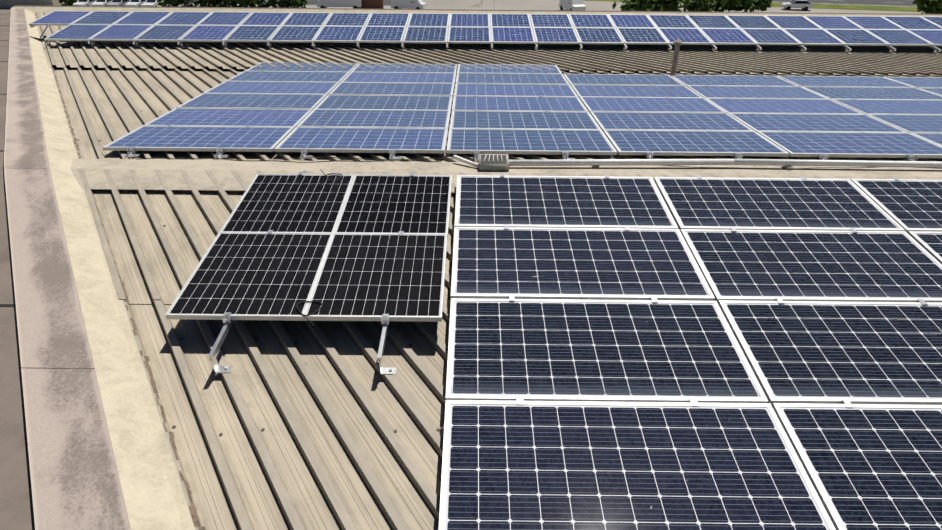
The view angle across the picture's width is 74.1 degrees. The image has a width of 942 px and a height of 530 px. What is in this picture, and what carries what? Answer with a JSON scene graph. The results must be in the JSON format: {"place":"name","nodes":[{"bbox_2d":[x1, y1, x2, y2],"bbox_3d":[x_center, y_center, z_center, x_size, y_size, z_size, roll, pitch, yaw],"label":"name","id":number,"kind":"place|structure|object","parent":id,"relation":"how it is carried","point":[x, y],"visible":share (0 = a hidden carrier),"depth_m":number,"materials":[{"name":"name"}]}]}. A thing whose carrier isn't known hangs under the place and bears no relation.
{"place":"outdoors","nodes":[
{"label":"outdoors","id":0,"kind":"place"},
{"bbox_2d":[0,0,924,13],"bbox_3d":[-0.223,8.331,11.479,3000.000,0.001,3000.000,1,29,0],"label":"ground","id":1,"kind":"structure","parent":0,"point":[516,5],"depth_m":98.97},
{"bbox_2d":[0,0,63,7],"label":"neighbour house","id":2,"kind":"structure","parent":1,"relation":"on","point":[7,3],"depth_m":93.08,"materials":[{"name":"grey"}]},
{"bbox_2d":[59,0,77,5],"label":"hedge","id":3,"kind":"object","parent":1,"relation":"on","point":[68,2],"visible":0.62,"depth_m":93.04,"materials":[{"name":"green plant"}]},
{"bbox_2d":[73,0,95,5],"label":"hatchback car","id":4,"kind":"object","parent":1,"relation":"on","point":[83,2],"visible":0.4,"depth_m":92.20,"materials":[{"name":"white paint"}]},
{"bbox_2d":[91,0,111,5],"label":"hatchback car","id":5,"kind":"object","parent":1,"relation":"on","point":[100,2],"visible":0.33,"depth_m":92.35,"materials":[{"name":"white paint"}]},
{"bbox_2d":[107,0,129,5],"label":"hatchback car","id":6,"kind":"object","parent":1,"relation":"on","point":[117,2],"visible":0.42,"depth_m":92.34,"materials":[{"name":"grey paint"}]},
{"bbox_2d":[125,0,145,6],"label":"hatchback car","id":7,"kind":"object","parent":1,"relation":"on","point":[135,2],"visible":0.44,"depth_m":92.54,"materials":[{"name":"white paint"}]},
{"bbox_2d":[141,0,167,6],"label":"hatchback car","id":8,"kind":"object","parent":1,"relation":"on","point":[150,3],"visible":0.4,"depth_m":92.22,"materials":[{"name":"white paint"}]},
{"bbox_2d":[159,0,188,6],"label":"tree","id":9,"kind":"object","parent":1,"relation":"on","point":[169,2],"visible":0.94,"depth_m":89.70,"materials":[{"name":"green plant"}]},
{"bbox_2d":[157,0,306,7],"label":"hedge row","id":10,"kind":"object","parent":1,"relation":"on","point":[261,4],"visible":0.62,"depth_m":91.81,"materials":[{"name":"green plant"}]},
{"bbox_2d":[226,0,259,6],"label":"tree","id":11,"kind":"object","parent":1,"relation":"on","point":[241,2],"visible":0.98,"depth_m":89.08,"materials":[{"name":"green plant"}]},
{"bbox_2d":[268,0,312,7],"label":"tree","id":12,"kind":"object","parent":1,"relation":"on","point":[270,2],"visible":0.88,"depth_m":90.49,"materials":[{"name":"green plant"}]},
{"bbox_2d":[317,0,361,8],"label":"truck","id":13,"kind":"object","parent":1,"relation":"on","point":[338,3],"visible":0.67,"depth_m":92.99,"materials":[{"name":"white paint"}]},
{"bbox_2d":[358,0,383,8],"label":"brick wall","id":14,"kind":"structure","parent":1,"relation":"on","point":[372,4],"depth_m":94.78,"materials":[{"name":"red brick"}]},
{"bbox_2d":[391,0,426,8],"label":"van","id":15,"kind":"object","parent":1,"relation":"on","point":[408,4],"visible":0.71,"depth_m":92.83,"materials":[{"name":"white paint"}]},
{"bbox_2d":[559,0,585,10],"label":"van","id":16,"kind":"object","parent":1,"relation":"on","point":[576,5],"visible":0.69,"depth_m":92.58,"materials":[{"name":"white paint"}]},
{"bbox_2d":[612,0,663,10],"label":"tree","id":17,"kind":"object","parent":1,"relation":"on","point":[641,5],"visible":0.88,"depth_m":74.95,"materials":[{"name":"green plant"}]},
{"bbox_2d":[656,0,683,10],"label":"tree","id":18,"kind":"object","parent":1,"relation":"on","point":[670,5],"visible":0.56,"depth_m":76.74,"materials":[{"name":"green plant"}]},
{"bbox_2d":[682,0,726,11],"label":"tree","id":19,"kind":"object","parent":1,"relation":"on","point":[698,5],"visible":0.98,"depth_m":89.53,"materials":[{"name":"green plant"}]},
{"bbox_2d":[712,0,740,11],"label":"tree","id":20,"kind":"object","parent":1,"relation":"on","point":[730,5],"visible":0.62,"depth_m":90.78,"materials":[{"name":"green plant"}]},
{"bbox_2d":[734,0,773,11],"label":"tree","id":21,"kind":"object","parent":1,"relation":"on","point":[752,5],"visible":1,"depth_m":90.05,"materials":[{"name":"green plant"}]},
{"bbox_2d":[781,0,812,10],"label":"hatchback car","id":22,"kind":"object","parent":1,"relation":"on","point":[805,5],"visible":1,"depth_m":97.46,"materials":[{"name":"white paint"}]},
{"bbox_2d":[912,0,941,13],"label":"tree","id":23,"kind":"object","parent":1,"relation":"on","point":[930,6],"visible":0.96,"depth_m":82.95,"materials":[{"name":"green plant"}]},
{"bbox_2d":[25,14,938,523],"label":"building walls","id":24,"kind":"structure","parent":0,"point":[233,68],"depth_m":22.49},
{"bbox_2d":[0,10,34,529],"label":"side ledge slab","id":25,"kind":"structure","parent":24,"relation":"on","point":[16,507],"depth_m":3.90,"materials":[{"name":"concrete"}]},
{"bbox_2d":[25,9,194,529],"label":"parapet flashing","id":26,"kind":"object","parent":24,"relation":"on","point":[153,494],"visible":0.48,"depth_m":4.17,"materials":[{"name":"beige metal"}]},
{"bbox_2d":[4,8,130,529],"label":"parapet coping","id":27,"kind":"object","parent":26,"relation":"on","point":[75,482],"visible":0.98,"depth_m":4.13,"materials":[{"name":"concrete"}]},
{"bbox_2d":[122,299,771,529],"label":"roof","id":28,"kind":"structure","parent":24,"relation":"on","point":[328,407],"depth_m":3.84,"materials":[{"name":"beige metal"}]},
{"bbox_2d":[51,67,205,529],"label":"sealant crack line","id":29,"kind":"object","parent":28,"relation":"on","point":[193,512],"visible":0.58,"depth_m":3.94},
{"bbox_2d":[77,72,447,435],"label":"roof screws","id":30,"kind":"object","parent":28,"relation":"on","point":[263,429],"visible":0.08,"depth_m":3.79,"materials":[{"name":"grey metal"}]},
{"bbox_2d":[208,170,414,373],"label":"panel support legs","id":31,"kind":"object","parent":28,"relation":"on","point":[217,345],"visible":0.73,"depth_m":4.14,"materials":[{"name":"metal"}]},
{"bbox_2d":[165,174,451,321],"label":"black panels","id":32,"kind":"object","parent":31,"relation":"on","point":[340,249],"visible":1,"depth_m":4.95,"materials":[{"name":"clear glass"}]},
{"bbox_2d":[439,175,941,529],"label":"panels","id":33,"kind":"object","parent":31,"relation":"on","point":[594,356],"visible":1,"depth_m":4.12,"materials":[{"name":"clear glass"}]},
{"bbox_2d":[130,62,939,407],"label":"panel clamps","id":34,"kind":"object","parent":33,"relation":"on","point":[654,300],"visible":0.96,"depth_m":5.41,"materials":[{"name":"metal"}]},
{"bbox_2d":[78,169,941,306],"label":"roof","id":35,"kind":"structure","parent":28,"relation":"on","point":[153,257],"depth_m":5.65,"materials":[{"name":"beige metal"}]},
{"bbox_2d":[70,159,941,192],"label":"roof ridge cap","id":36,"kind":"object","parent":35,"relation":"on","point":[122,177],"visible":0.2,"depth_m":6.66,"materials":[{"name":"beige metal"}]},
{"bbox_2d":[140,157,941,325],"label":"cables","id":37,"kind":"object","parent":36,"relation":"on","point":[420,161],"visible":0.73,"depth_m":6.93,"materials":[{"name":"black plastic"}]},
{"bbox_2d":[453,154,941,170],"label":"conduit","id":38,"kind":"object","parent":36,"relation":"on","point":[495,162],"visible":0.98,"depth_m":6.78,"materials":[{"name":"plastic"}]},
{"bbox_2d":[10,5,941,15],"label":"parapet","id":39,"kind":"structure","parent":24,"relation":"on","point":[41,9],"depth_m":21.33,"materials":[{"name":"beige concrete"}]},
{"bbox_2d":[34,11,941,74],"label":"roof","id":40,"kind":"structure","parent":24,"relation":"on","point":[814,59],"depth_m":13.48,"materials":[{"name":"beige metal"}]},
{"bbox_2d":[30,16,940,53],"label":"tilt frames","id":41,"kind":"structure","parent":40,"relation":"on","point":[803,48],"depth_m":14.23,"materials":[{"name":"metal"}]},
{"bbox_2d":[29,11,941,45],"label":"solar panels","id":42,"kind":"object","parent":41,"relation":"on","point":[166,26],"visible":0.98,"depth_m":15.03,"materials":[{"name":"blue glass"}]},
{"bbox_2d":[52,67,941,161],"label":"roof","id":43,"kind":"structure","parent":40,"relation":"on","point":[96,109],"depth_m":9.20,"materials":[{"name":"beige metal"}]},
{"bbox_2d":[670,39,681,74],"bbox_3d":[3.822,-3.857,11.677,0.213,0.700,0.212,1,29,0],"label":"vent pipe","id":44,"kind":"object","parent":43,"relation":"on","point":[677,43],"visible":0.73,"depth_m":11.62,"materials":[{"name":"grey metal"}]},
{"bbox_2d":[102,62,941,157],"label":"blue panels","id":45,"kind":"object","parent":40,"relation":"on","point":[373,114],"visible":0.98,"depth_m":8.77,"materials":[{"name":"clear glass"}]},
{"bbox_2d":[125,147,918,161],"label":"mounting brackets","id":46,"kind":"object","parent":40,"relation":"on","point":[131,153],"visible":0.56,"depth_m":7.11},
{"bbox_2d":[176,0,923,11],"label":"grass","id":47,"kind":"structure","parent":0,"point":[893,5],"depth_m":104.19,"materials":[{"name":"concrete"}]}
]}

